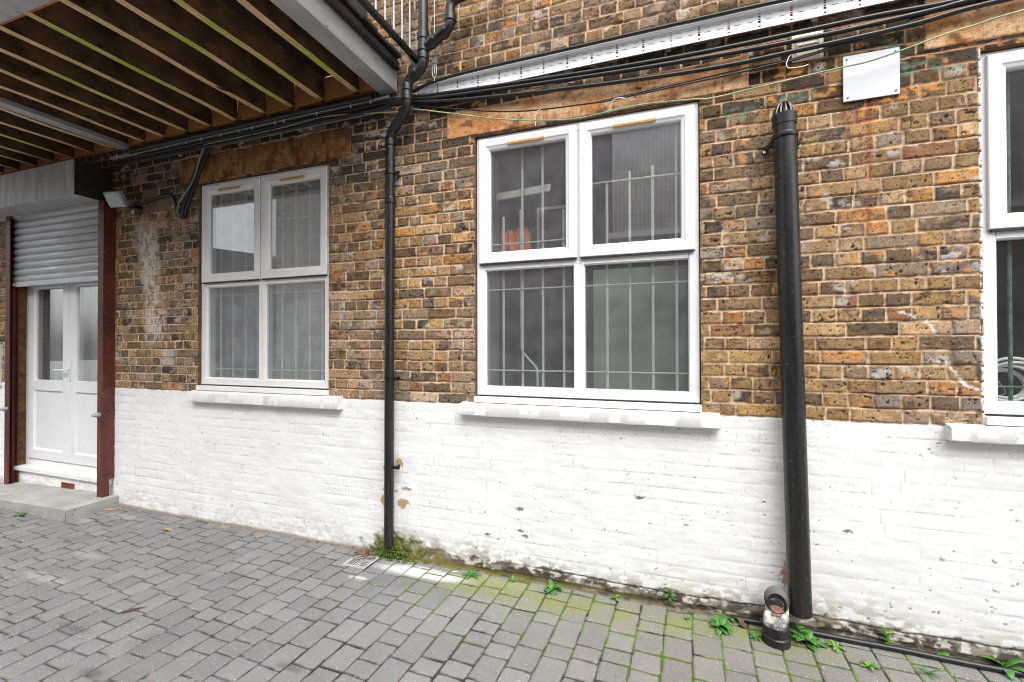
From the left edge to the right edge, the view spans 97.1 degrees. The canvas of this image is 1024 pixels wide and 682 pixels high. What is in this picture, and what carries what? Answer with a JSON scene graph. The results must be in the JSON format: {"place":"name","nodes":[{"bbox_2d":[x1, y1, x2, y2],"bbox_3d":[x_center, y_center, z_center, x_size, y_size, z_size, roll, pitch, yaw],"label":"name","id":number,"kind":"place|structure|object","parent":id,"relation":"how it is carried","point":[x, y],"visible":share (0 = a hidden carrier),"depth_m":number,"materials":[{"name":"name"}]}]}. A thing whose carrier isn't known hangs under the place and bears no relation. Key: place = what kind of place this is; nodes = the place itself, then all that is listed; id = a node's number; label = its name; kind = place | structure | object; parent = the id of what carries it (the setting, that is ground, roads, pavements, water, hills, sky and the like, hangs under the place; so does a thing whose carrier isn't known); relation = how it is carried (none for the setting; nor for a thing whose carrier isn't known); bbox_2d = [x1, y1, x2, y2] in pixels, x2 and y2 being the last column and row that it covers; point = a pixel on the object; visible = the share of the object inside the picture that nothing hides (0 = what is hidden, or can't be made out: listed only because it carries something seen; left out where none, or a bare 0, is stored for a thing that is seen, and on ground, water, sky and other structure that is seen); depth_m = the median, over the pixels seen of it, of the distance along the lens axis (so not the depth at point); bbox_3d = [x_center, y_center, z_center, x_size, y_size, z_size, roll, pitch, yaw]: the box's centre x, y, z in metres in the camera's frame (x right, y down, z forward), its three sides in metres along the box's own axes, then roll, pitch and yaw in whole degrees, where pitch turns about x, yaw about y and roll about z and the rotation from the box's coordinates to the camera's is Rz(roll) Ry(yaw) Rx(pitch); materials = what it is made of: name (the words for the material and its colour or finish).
{"place":"outdoors","nodes":[
{"label":"outdoors","id":0,"kind":"place"},
{"bbox_2d":[120,606,145,613],"bbox_3d":[-2.212,1.568,2.647,0.120,0.009,0.018,0,-1,-35],"label":"wood splinter","id":1,"kind":"object","parent":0,"point":[125,611],"visible":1,"depth_m":2.63,"materials":[{"name":"brown wood"}]},
{"bbox_2d":[0,505,1023,681],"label":"paving","id":2,"kind":"structure","parent":0,"point":[229,603],"depth_m":2.51,"materials":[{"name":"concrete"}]},
{"bbox_2d":[0,479,118,521],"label":"concrete step","id":3,"kind":"object","parent":2,"relation":"on","point":[54,502],"visible":0.94,"depth_m":4.28,"materials":[{"name":"beige concrete"}]},
{"bbox_2d":[306,540,375,561],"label":"leaf litter","id":4,"kind":"object","parent":2,"relation":"on","point":[365,552],"visible":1,"depth_m":3.35,"materials":[{"name":"brown plant"}]},
{"bbox_2d":[341,553,378,569],"bbox_3d":[-1.083,1.679,3.252,0.204,0.202,0.200,0,-1,20],"label":"drain grate","id":5,"kind":"object","parent":2,"relation":"in","point":[367,562],"visible":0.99,"depth_m":3.25,"materials":[{"name":"grey plastic"}]},
{"bbox_2d":[368,545,430,567],"bbox_3d":[-0.816,1.537,3.257,0.569,0.097,0.122,0,-1,20],"label":"moss","id":6,"kind":"object","parent":2,"relation":"on","point":[389,553],"visible":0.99,"depth_m":3.28,"materials":[{"name":"green plant"}]},
{"bbox_2d":[384,0,466,546],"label":"drainpipe","id":7,"kind":"object","parent":2,"relation":"on","point":[427,43],"visible":1,"depth_m":3.25,"materials":[{"name":"black plastic"}]},
{"bbox_2d":[462,569,480,579],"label":"weed","id":8,"kind":"object","parent":2,"relation":"on","point":[470,572],"visible":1,"depth_m":3.03,"materials":[{"name":"green plant"}]},
{"bbox_2d":[543,579,562,594],"bbox_3d":[0.256,1.549,2.840,0.119,0.042,0.106,0,-1,35],"label":"weed","id":9,"kind":"object","parent":2,"relation":"on","point":[551,588],"visible":1,"depth_m":2.85,"materials":[{"name":"green plant"}]},
{"bbox_2d":[610,594,619,600],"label":"weed","id":10,"kind":"object","parent":2,"relation":"on","point":[616,597],"visible":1,"depth_m":2.75,"materials":[{"name":"green plant"}]},
{"bbox_2d":[663,589,675,606],"bbox_3d":[0.928,1.510,2.661,0.078,0.120,0.082,0,-1,20],"label":"weed","id":11,"kind":"object","parent":2,"relation":"on","point":[669,599],"visible":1,"depth_m":2.65,"materials":[{"name":"green plant"}]},
{"bbox_2d":[710,614,733,635],"bbox_3d":[1.141,1.543,2.460,0.123,0.042,0.152,0,-1,20],"label":"weed","id":12,"kind":"object","parent":2,"relation":"on","point":[723,624],"visible":1,"depth_m":2.47,"materials":[{"name":"green plant"}]},
{"bbox_2d":[737,618,745,627],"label":"dry leaf","id":13,"kind":"object","parent":2,"relation":"on","point":[741,620],"visible":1,"depth_m":2.49,"materials":[{"name":"brown plant"}]},
{"bbox_2d":[750,631,760,640],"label":"weed","id":14,"kind":"object","parent":2,"relation":"on","point":[756,635],"visible":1,"depth_m":2.38,"materials":[{"name":"green plant"}]},
{"bbox_2d":[761,586,790,650],"bbox_3d":[1.381,1.447,2.365,0.140,0.259,0.151,0,-1,20],"label":"gully shoe","id":15,"kind":"object","parent":2,"relation":"on","point":[775,632],"visible":1,"depth_m":2.35,"materials":[{"name":"black plastic"}]},
{"bbox_2d":[796,623,808,638],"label":"weed","id":16,"kind":"object","parent":2,"relation":"on","point":[801,628],"visible":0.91,"depth_m":2.37,"materials":[{"name":"green plant"}]},
{"bbox_2d":[790,629,826,650],"bbox_3d":[1.531,1.542,2.345,0.170,0.042,0.137,0,-1,20],"label":"weed","id":17,"kind":"object","parent":2,"relation":"on","point":[811,641],"visible":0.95,"depth_m":2.34,"materials":[{"name":"green plant"}]},
{"bbox_2d":[825,639,846,652],"bbox_3d":[1.647,1.551,2.307,0.081,0.022,0.082,0,0,-17],"label":"weed","id":18,"kind":"object","parent":2,"relation":"on","point":[836,646],"visible":1,"depth_m":2.31,"materials":[{"name":"green plant"}]},
{"bbox_2d":[859,660,879,670],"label":"weed","id":19,"kind":"object","parent":2,"relation":"on","point":[872,666],"visible":1,"depth_m":2.17,"materials":[{"name":"green plant"}]},
{"bbox_2d":[730,614,1023,676],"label":"pipe","id":20,"kind":"object","parent":2,"relation":"on","point":[958,661],"visible":0.84,"depth_m":2.26,"materials":[{"name":"black plastic"}]},
{"bbox_2d":[877,625,893,644],"bbox_3d":[1.918,1.513,2.317,0.072,0.105,0.063,0,0,-15],"label":"weed","id":21,"kind":"object","parent":2,"relation":"on","point":[887,633],"visible":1,"depth_m":2.31,"materials":[{"name":"green plant"}]},
{"bbox_2d":[918,665,941,679],"bbox_3d":[1.953,1.546,2.112,0.074,0.028,0.078,0,-1,-42],"label":"weed","id":22,"kind":"object","parent":2,"relation":"on","point":[930,672],"visible":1,"depth_m":2.11,"materials":[{"name":"green plant"}]},
{"bbox_2d":[935,651,950,656],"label":"weed","id":23,"kind":"object","parent":2,"relation":"on","point":[944,653],"visible":0.59,"depth_m":2.24,"materials":[{"name":"green plant"}]},
{"bbox_2d":[980,655,1023,679],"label":"weed","id":24,"kind":"object","parent":2,"relation":"on","point":[1009,664],"visible":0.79,"depth_m":2.14,"materials":[{"name":"green plant"}]},
{"label":"ground","id":25,"kind":"structure","parent":0,"visible":0},
{"bbox_2d":[0,0,1023,667],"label":"brick building","id":26,"kind":"structure","parent":25,"relation":"on","point":[908,228],"depth_m":2.85,"materials":[{"name":"brown brick"}]},
{"bbox_2d":[0,344,2,385],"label":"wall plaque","id":27,"kind":"object","parent":26,"relation":"attached to","point":[1,355],"depth_m":5.06,"materials":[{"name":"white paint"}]},
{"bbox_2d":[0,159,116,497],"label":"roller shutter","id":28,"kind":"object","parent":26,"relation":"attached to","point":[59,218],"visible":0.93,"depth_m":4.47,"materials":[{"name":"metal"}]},
{"bbox_2d":[13,281,112,483],"bbox_3d":[-4.680,0.320,4.765,1.700,2.160,0.185,0,-1,20],"label":"door","id":29,"kind":"structure","parent":26,"relation":"in","point":[61,430],"depth_m":4.76,"materials":[{"name":"white plastic"}]},
{"bbox_2d":[43,286,97,380],"bbox_3d":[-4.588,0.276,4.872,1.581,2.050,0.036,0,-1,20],"label":"door glass","id":30,"kind":"object","parent":29,"relation":"attached to","point":[53,334],"depth_m":5.03,"materials":[{"name":"clear glass"}]},
{"bbox_2d":[103,191,141,215],"bbox_3d":[-3.624,-1.285,4.239,0.333,0.214,0.169,0,0,-6],"label":"floodlight","id":31,"kind":"object","parent":26,"relation":"attached to","point":[114,199],"visible":1,"depth_m":4.20,"materials":[{"name":"metal"}]},
{"bbox_2d":[0,0,417,174],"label":"balcony","id":32,"kind":"structure","parent":26,"relation":"attached to","point":[79,79],"depth_m":3.20,"materials":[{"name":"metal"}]},
{"bbox_2d":[110,95,390,167],"bbox_3d":[-2.404,-1.744,3.885,3.200,0.125,0.042,0,-1,20],"label":"cable tray","id":33,"kind":"object","parent":26,"relation":"attached to","point":[313,126],"visible":0.29,"depth_m":3.75,"materials":[{"name":"metal"}]},
{"bbox_2d":[180,144,212,219],"bbox_3d":[-2.797,-1.408,4.005,0.399,0.626,0.052,0,-1,20],"label":"cable bundle","id":34,"kind":"object","parent":33,"relation":"hanging from","point":[189,194],"visible":0.91,"depth_m":4.01,"materials":[{"name":"black plastic"}]},
{"bbox_2d":[132,194,179,213],"bbox_3d":[-3.278,-1.227,4.183,0.688,0.235,0.023,0,-1,20],"label":"cable","id":35,"kind":"object","parent":34,"relation":"attached to","point":[157,198],"visible":0.94,"depth_m":4.16,"materials":[{"name":"black plastic"}]},
{"bbox_2d":[110,100,387,164],"bbox_3d":[-2.382,-1.736,3.842,3.150,0.050,0.033,0,-1,20],"label":"cable","id":36,"kind":"object","parent":33,"relation":"attached to","point":[282,124],"visible":0.95,"depth_m":3.75,"materials":[{"name":"black plastic"}]},
{"bbox_2d":[110,95,388,159],"bbox_3d":[-2.384,-1.772,3.836,3.150,0.034,0.016,0,-1,20],"label":"cable","id":37,"kind":"object","parent":33,"relation":"attached to","point":[379,98],"visible":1,"depth_m":3.73,"materials":[{"name":"black plastic"},{"name":"black rubber"}]},
{"bbox_2d":[109,104,391,168],"bbox_3d":[-2.376,-1.693,3.828,3.170,0.049,0.024,0,-1,20],"label":"cable","id":38,"kind":"object","parent":33,"relation":"attached to","point":[265,133],"visible":1,"depth_m":3.71,"materials":[{"name":"black plastic"}]},
{"bbox_2d":[127,93,374,153],"bbox_3d":[-2.308,-1.792,3.795,2.720,0.061,0.047,0,-1,20],"label":"cable","id":39,"kind":"object","parent":33,"relation":"attached to","point":[298,112],"visible":1,"depth_m":3.69,"materials":[{"name":"black plastic"}]},
{"bbox_2d":[116,100,370,158],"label":"cable ties","id":40,"kind":"object","parent":39,"relation":"attached to","point":[238,129],"visible":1,"depth_m":3.74,"materials":[{"name":"white paint"}]},
{"bbox_2d":[177,9,1023,215],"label":"earth cable","id":41,"kind":"object","parent":33,"relation":"hanging from","point":[633,105],"visible":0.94,"depth_m":2.66,"materials":[{"name":"plastic"}]},
{"bbox_2d":[187,164,342,409],"bbox_3d":[-2.066,-0.436,3.801,1.629,1.930,0.177,0,-1,20],"label":"window","id":42,"kind":"structure","parent":26,"relation":"in","point":[264,390],"depth_m":3.81,"materials":[{"name":"white plastic"}]},
{"bbox_2d":[215,181,324,379],"bbox_3d":[-2.079,-0.488,3.900,1.410,1.810,0.027,0,-1,20],"label":"security grille","id":43,"kind":"object","parent":26,"relation":"attached to","point":[282,369],"visible":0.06,"depth_m":3.86,"materials":[{"name":"grey metal"}]},
{"bbox_2d":[222,180,324,379],"bbox_3d":[-2.049,-0.485,3.983,1.429,1.825,0.022,0,-1,20],"label":"net curtain","id":44,"kind":"object","parent":26,"relation":"hanging from","point":[302,299],"visible":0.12,"depth_m":3.98,"materials":[{"name":"white fabric"}]},
{"bbox_2d":[349,0,366,16],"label":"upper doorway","id":45,"kind":"structure","parent":26,"relation":"in","point":[363,11],"depth_m":3.46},
{"bbox_2d":[432,0,436,80],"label":"wire rope","id":46,"kind":"object","parent":26,"relation":"hanging from","point":[434,61],"visible":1,"depth_m":3.17,"materials":[{"name":"metal"}]},
{"bbox_2d":[520,210,538,385],"bbox_3d":[0.119,-0.281,3.159,0.143,1.285,0.021,0,-1,24],"label":"winding rod","id":47,"kind":"object","parent":26,"relation":"attached to","point":[536,368],"visible":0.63,"depth_m":3.17,"materials":[{"name":"white paint"}]},
{"bbox_2d":[499,227,531,251],"bbox_3d":[0.018,-0.702,3.238,0.246,0.227,0.058,0,-1,20],"label":"orange cloth","id":48,"kind":"object","parent":47,"relation":"hanging from","point":[511,237],"visible":0.56,"depth_m":3.23,"materials":[{"name":"orange fabric"}]},
{"bbox_2d":[516,269,588,387],"bbox_3d":[0.295,-0.051,3.368,0.555,0.944,0.020,0,-1,20],"label":"door","id":49,"kind":"structure","parent":26,"relation":"in","point":[553,328],"depth_m":3.37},
{"bbox_2d":[490,124,687,390],"bbox_3d":[0.462,-0.501,2.994,1.425,1.810,0.027,0,-1,20],"label":"security grille","id":50,"kind":"object","parent":26,"relation":"attached to","point":[607,285],"visible":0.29,"depth_m":2.93,"materials":[{"name":"grey metal"}]},
{"bbox_2d":[496,184,550,200],"bbox_3d":[0.076,-1.044,3.177,0.400,0.079,0.015,0,-1,20],"label":"metal strip","id":51,"kind":"object","parent":50,"relation":"hanging from","point":[517,193],"visible":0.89,"depth_m":3.18,"materials":[{"name":"metal"}]},
{"bbox_2d":[459,102,720,428],"bbox_3d":[0.432,-0.455,2.910,1.634,1.919,0.177,0,-1,20],"label":"window","id":52,"kind":"structure","parent":26,"relation":"in","point":[580,403],"depth_m":2.88,"materials":[{"name":"white plastic"}]},
{"bbox_2d":[593,265,687,390],"bbox_3d":[0.895,-0.049,3.175,0.645,0.934,0.020,0,-1,20],"label":"green board","id":53,"kind":"object","parent":26,"relation":"in","point":[664,312],"visible":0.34,"depth_m":3.16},
{"bbox_2d":[418,0,896,98],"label":"cable tray","id":54,"kind":"object","parent":26,"relation":"attached to","point":[812,10],"visible":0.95,"depth_m":2.71,"materials":[{"name":"metal"}]},
{"bbox_2d":[412,0,792,93],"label":"cable","id":55,"kind":"object","parent":54,"relation":"on","point":[695,19],"visible":0.9,"depth_m":2.77,"materials":[{"name":"black plastic"}]},
{"bbox_2d":[383,0,958,100],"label":"cable","id":56,"kind":"object","parent":54,"relation":"hanging from","point":[783,35],"visible":0.93,"depth_m":2.58,"materials":[{"name":"black plastic"}]},
{"bbox_2d":[388,0,982,102],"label":"cable","id":57,"kind":"object","parent":54,"relation":"attached to","point":[787,42],"visible":0.94,"depth_m":2.57,"materials":[{"name":"black plastic"}]},
{"bbox_2d":[383,0,1012,105],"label":"cable","id":58,"kind":"object","parent":54,"relation":"hanging from","point":[813,46],"visible":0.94,"depth_m":2.54,"materials":[{"name":"black plastic"}]},
{"bbox_2d":[786,54,807,68],"bbox_3d":[1.539,-1.517,2.442,0.108,0.087,0.016,0,-1,20],"label":"cable hook","id":59,"kind":"object","parent":58,"relation":"attached to","point":[793,67],"visible":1,"depth_m":2.45,"materials":[{"name":"white paint"}]},
{"bbox_2d":[396,0,988,111],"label":"cable","id":60,"kind":"object","parent":26,"relation":"attached to","point":[848,43],"visible":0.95,"depth_m":2.63,"materials":[{"name":"black plastic"}]},
{"bbox_2d":[596,18,911,101],"bbox_3d":[1.953,-1.586,2.305,3.047,0.193,0.008,0,-1,20],"label":"cable","id":61,"kind":"object","parent":26,"relation":"attached to","point":[730,71],"visible":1,"depth_m":2.56,"materials":[{"name":"black plastic"}]},
{"bbox_2d":[762,101,812,618],"bbox_3d":[1.478,0.076,2.428,0.208,2.727,0.151,0,-1,20],"label":"vent pipe","id":62,"kind":"object","parent":26,"relation":"attached to","point":[784,142],"visible":0.98,"depth_m":2.37,"materials":[{"name":"black plastic"}]},
{"bbox_2d":[791,30,823,62],"bbox_3d":[1.609,-1.605,2.462,0.149,0.143,0.026,0,-1,20],"label":"vent cover","id":63,"kind":"object","parent":26,"relation":"attached to","point":[807,43],"visible":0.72,"depth_m":2.46,"materials":[{"name":"beige plastic"}]},
{"bbox_2d":[843,47,899,102],"bbox_3d":[1.875,-1.388,2.367,0.245,0.241,0.024,0,-1,20],"label":"white panel","id":64,"kind":"object","parent":26,"relation":"attached to","point":[880,77],"visible":0.94,"depth_m":2.36,"materials":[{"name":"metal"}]},
{"bbox_2d":[944,47,1023,444],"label":"window","id":65,"kind":"structure","parent":26,"relation":"in","point":[998,225],"depth_m":2.21,"materials":[{"name":"white plastic"}]},
{"bbox_2d":[998,72,1023,400],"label":"security grille","id":66,"kind":"object","parent":26,"relation":"attached to","point":[1010,386],"depth_m":2.27,"materials":[{"name":"metal"}]},
{"bbox_2d":[998,357,1023,400],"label":"cable coil","id":67,"kind":"object","parent":26,"relation":"in","point":[1019,396],"visible":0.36,"depth_m":2.33,"materials":[{"name":"white paint"}]}
]}

